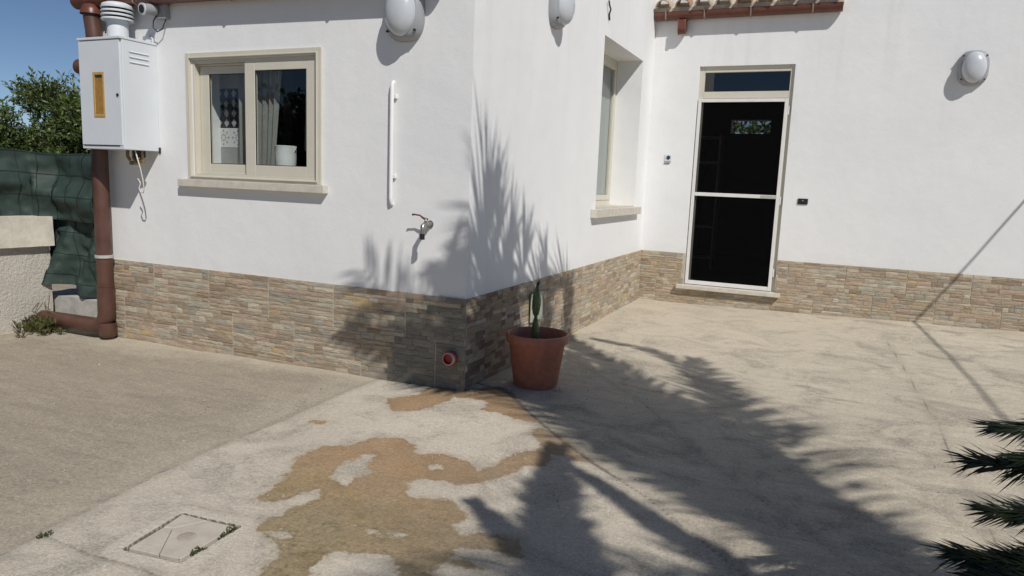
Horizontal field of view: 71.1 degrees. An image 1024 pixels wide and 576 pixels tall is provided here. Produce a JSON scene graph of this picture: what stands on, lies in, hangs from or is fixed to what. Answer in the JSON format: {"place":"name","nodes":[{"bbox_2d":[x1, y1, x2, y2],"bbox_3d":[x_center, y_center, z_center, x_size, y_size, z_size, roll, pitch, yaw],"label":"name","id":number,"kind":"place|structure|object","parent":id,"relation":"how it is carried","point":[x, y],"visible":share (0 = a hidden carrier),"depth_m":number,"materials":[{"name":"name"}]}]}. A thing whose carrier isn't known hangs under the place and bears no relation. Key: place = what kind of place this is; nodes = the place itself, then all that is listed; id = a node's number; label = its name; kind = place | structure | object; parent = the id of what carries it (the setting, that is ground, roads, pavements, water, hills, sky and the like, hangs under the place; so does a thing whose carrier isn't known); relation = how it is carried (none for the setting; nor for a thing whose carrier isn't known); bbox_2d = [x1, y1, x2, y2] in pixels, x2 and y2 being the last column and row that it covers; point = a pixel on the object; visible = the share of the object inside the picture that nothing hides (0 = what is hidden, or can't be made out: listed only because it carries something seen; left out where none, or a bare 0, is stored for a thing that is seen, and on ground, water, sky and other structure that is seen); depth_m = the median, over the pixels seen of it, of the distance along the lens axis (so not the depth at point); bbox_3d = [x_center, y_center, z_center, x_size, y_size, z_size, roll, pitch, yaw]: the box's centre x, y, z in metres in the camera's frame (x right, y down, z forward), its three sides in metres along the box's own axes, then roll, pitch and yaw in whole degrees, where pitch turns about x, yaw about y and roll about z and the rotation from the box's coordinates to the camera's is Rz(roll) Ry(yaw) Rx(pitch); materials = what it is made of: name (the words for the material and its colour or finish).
{"place":"outdoors","nodes":[
{"label":"outdoors","id":0,"kind":"place"},
{"bbox_2d":[0,0,85,135],"label":"sky","id":1,"kind":"structure","parent":0,"point":[41,35],"materials":[{"name":"blue"}]},
{"bbox_2d":[0,245,1023,575],"bbox_3d":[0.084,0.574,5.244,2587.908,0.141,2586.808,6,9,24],"label":"pavement","id":2,"kind":"structure","parent":0,"point":[750,443],"depth_m":3.56,"materials":[{"name":"concrete"}]},
{"bbox_2d":[0,95,65,153],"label":"olive shrub","id":3,"kind":"object","parent":2,"relation":"on","point":[10,133],"visible":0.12,"depth_m":7.91,"materials":[{"name":"green plant"}]},
{"bbox_2d":[11,295,68,337],"bbox_3d":[-3.974,0.194,6.038,0.739,0.317,0.449,12,13,49],"label":"weed plant","id":4,"kind":"object","parent":2,"relation":"on","point":[40,325],"visible":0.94,"depth_m":5.88,"materials":[{"name":"green plant"}]},
{"bbox_2d":[2,52,90,153],"bbox_3d":[-4.542,-1.212,7.948,1.653,2.602,1.447,2,8,-4],"label":"olive shrub","id":5,"kind":"object","parent":2,"relation":"on","point":[62,107],"visible":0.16,"depth_m":7.46,"materials":[{"name":"green plant"}]},
{"bbox_2d":[0,215,97,334],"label":"boundary wall","id":6,"kind":"structure","parent":2,"relation":"on","point":[26,241],"depth_m":5.94,"materials":[{"name":"paint"}]},
{"bbox_2d":[0,148,96,296],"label":"screened fence","id":7,"kind":"object","parent":6,"relation":"on","point":[58,188],"visible":0.77,"depth_m":6.00,"materials":[{"name":"green fabric"}]},
{"bbox_2d":[129,515,234,561],"bbox_3d":[-1.224,0.925,2.653,0.263,0.022,0.279,5,9,19],"label":"inspection cover","id":8,"kind":"object","parent":2,"relation":"on","point":[186,534],"visible":0.95,"depth_m":2.63,"materials":[{"name":"concrete"}]},
{"bbox_2d":[190,524,238,555],"bbox_3d":[-1.090,0.925,2.631,0.052,0.022,0.242,5,9,17],"label":"moss","id":9,"kind":"object","parent":2,"relation":"on","point":[228,531],"visible":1,"depth_m":2.67,"materials":[{"name":"green plant"}]},
{"bbox_2d":[36,385,483,538],"bbox_3d":[-0.936,0.777,3.643,0.128,0.018,2.635,8,10,35],"label":"moss","id":10,"kind":"object","parent":2,"relation":"on","point":[40,535],"visible":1,"depth_m":2.62,"materials":[{"name":"green plant"}]},
{"bbox_2d":[506,326,568,389],"bbox_3d":[0.163,0.472,4.792,0.422,0.358,0.422,6,9,24],"label":"flower pot","id":11,"kind":"object","parent":2,"relation":"on","point":[536,364],"visible":0.99,"depth_m":4.66,"materials":[{"name":"ceramic"}]},
{"bbox_2d":[532,280,540,338],"bbox_3d":[0.157,0.172,4.751,0.070,0.454,0.107,0,9,-12],"label":"cactus","id":12,"kind":"object","parent":11,"relation":"on","point":[536,302],"visible":0.94,"depth_m":4.72,"materials":[{"name":"green plant"}]},
{"bbox_2d":[70,0,1023,390],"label":"house","id":13,"kind":"structure","parent":2,"relation":"on","point":[882,140],"depth_m":5.82,"materials":[{"name":"white paint"}]},
{"bbox_2d":[36,3,116,337],"bbox_3d":[-3.555,-0.910,5.761,0.871,2.586,0.160,6,9,24],"label":"downpipe","id":14,"kind":"object","parent":13,"relation":"attached to","point":[103,323],"visible":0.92,"depth_m":5.66,"materials":[{"name":"brown plastic"}]},
{"bbox_2d":[76,35,160,192],"bbox_3d":[-2.933,-1.299,5.367,0.465,1.154,0.308,6,9,24],"label":"meter box","id":15,"kind":"object","parent":13,"relation":"attached to","point":[119,92],"visible":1,"depth_m":5.23,"materials":[{"name":"white metal"}]},
{"bbox_2d":[78,39,123,145],"bbox_3d":[-2.997,-1.414,5.220,0.425,0.744,0.018,6,9,24],"label":"cabinet door","id":16,"kind":"structure","parent":15,"relation":"in","point":[99,61],"depth_m":5.21,"materials":[{"name":"white metal"}]},
{"bbox_2d":[100,1,133,36],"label":"flue cowl","id":17,"kind":"object","parent":15,"relation":"on","point":[117,17],"visible":0.96,"depth_m":5.21,"materials":[{"name":"white plastic"}]},
{"bbox_2d":[138,3,169,31],"bbox_3d":[-2.607,-1.969,5.220,0.113,0.200,0.200,13,13,50],"label":"security camera","id":18,"kind":"object","parent":13,"relation":"attached to","point":[160,12],"visible":1,"depth_m":5.21,"materials":[{"name":"plastic"}]},
{"bbox_2d":[238,74,245,163],"bbox_3d":[-1.950,-1.257,5.285,0.190,0.775,0.040,6,9,24],"label":"curtain","id":19,"kind":"object","parent":13,"relation":"hanging from","point":[242,126],"visible":0.32,"depth_m":5.30,"materials":[{"name":"fabric"}]},
{"bbox_2d":[177,47,327,193],"bbox_3d":[-1.836,-1.180,5.074,1.351,0.960,0.137,6,9,24],"label":"window","id":20,"kind":"structure","parent":13,"relation":"in","point":[254,174],"depth_m":5.06,"materials":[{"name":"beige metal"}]},
{"bbox_2d":[257,70,281,164],"bbox_3d":[-1.757,-1.232,5.168,0.240,0.775,0.040,6,9,24],"label":"curtain","id":21,"kind":"object","parent":13,"relation":"hanging from","point":[269,84],"visible":0.73,"depth_m":5.16,"materials":[{"name":"fabric"}]},
{"bbox_2d":[275,145,296,165],"bbox_3d":[-1.643,-0.934,5.210,0.155,0.195,0.155,-1,9,-21],"label":"jug","id":22,"kind":"object","parent":13,"relation":"on","point":[285,155],"visible":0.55,"depth_m":5.15,"materials":[{"name":"ceramic"}]},
{"bbox_2d":[305,98,305,150],"bbox_3d":[-1.294,-1.262,4.965,0.360,0.620,0.040,6,9,24],"label":"curtain","id":23,"kind":"object","parent":13,"relation":"hanging from","point":[305,124],"visible":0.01,"depth_m":5.06,"materials":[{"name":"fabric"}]},
{"bbox_2d":[389,80,397,205],"bbox_3d":[-0.760,-0.922,4.588,0.046,0.793,0.040,6,9,24],"label":"painted conduit","id":24,"kind":"object","parent":13,"relation":"attached to","point":[392,176],"visible":1,"depth_m":4.58,"materials":[{"name":"white paint"}]},
{"bbox_2d":[384,0,424,41],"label":"wall lamp","id":25,"kind":"object","parent":13,"relation":"attached to","point":[405,20],"visible":1,"depth_m":4.35,"materials":[{"name":"plastic"}]},
{"bbox_2d":[412,213,433,239],"bbox_3d":[-0.574,-0.389,4.523,0.120,0.157,0.116,6,9,24],"label":"garden tap","id":26,"kind":"object","parent":13,"relation":"attached to","point":[429,224],"visible":1,"depth_m":4.49,"materials":[{"name":"metal"}]},
{"bbox_2d":[442,351,457,365],"bbox_3d":[-0.394,0.449,4.575,0.096,0.095,0.069,6,9,24],"label":"drain pipe","id":27,"kind":"object","parent":13,"relation":"attached to","point":[449,358],"visible":1,"depth_m":4.56,"materials":[{"name":"red plastic"}]},
{"bbox_2d":[530,291,543,322],"bbox_3d":[0.193,0.143,5.545,0.016,0.220,0.235,6,9,24],"label":"cover plate","id":28,"kind":"object","parent":13,"relation":"attached to","point":[539,316],"visible":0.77,"depth_m":5.58,"materials":[{"name":"white plastic"}]},
{"bbox_2d":[548,0,574,29],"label":"wall lamp","id":29,"kind":"object","parent":13,"relation":"attached to","point":[561,13],"visible":1,"depth_m":5.29,"materials":[{"name":"plastic"}]},
{"bbox_2d":[596,66,611,194],"bbox_3d":[0.819,-1.652,7.443,0.009,1.490,1.326,6,9,24],"label":"curtain","id":30,"kind":"object","parent":13,"relation":"hanging from","point":[604,129],"visible":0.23,"depth_m":7.87,"materials":[{"name":"white fabric"}]},
{"bbox_2d":[608,0,611,20],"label":"wall hook","id":31,"kind":"object","parent":13,"relation":"attached to","point":[610,9],"depth_m":6.53,"materials":[{"name":"black metal"}]},
{"bbox_2d":[590,54,640,217],"bbox_3d":[0.985,-1.587,7.362,0.383,1.665,1.690,6,9,24],"label":"window","id":32,"kind":"structure","parent":13,"relation":"in","point":[602,201],"depth_m":7.91,"materials":[{"name":"beige stone"}]},
{"bbox_2d":[664,154,671,160],"bbox_3d":[1.804,-1.496,8.305,0.080,0.103,0.016,6,9,24],"label":"bell push","id":33,"kind":"object","parent":13,"relation":"attached to","point":[667,157],"visible":1,"depth_m":8.30,"materials":[{"name":"white plastic"}]},
{"bbox_2d":[798,198,807,204],"bbox_3d":[3.151,-0.937,7.766,0.102,0.062,0.020,6,9,24],"label":"socket box","id":34,"kind":"object","parent":13,"relation":"attached to","point":[803,201],"visible":1,"depth_m":7.76,"materials":[{"name":"black plastic"}]},
{"bbox_2d":[957,50,989,85],"bbox_3d":[4.475,-2.136,6.938,0.264,0.340,0.150,6,9,24],"label":"wall lamp","id":35,"kind":"object","parent":13,"relation":"attached to","point":[973,67],"visible":1,"depth_m":6.91,"materials":[{"name":"plastic"}]},
{"bbox_2d":[916,413,1023,575],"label":"sago palm","id":36,"kind":"object","parent":2,"relation":"on","point":[990,561],"visible":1,"depth_m":1.75,"materials":[{"name":"green plant"}]}
]}

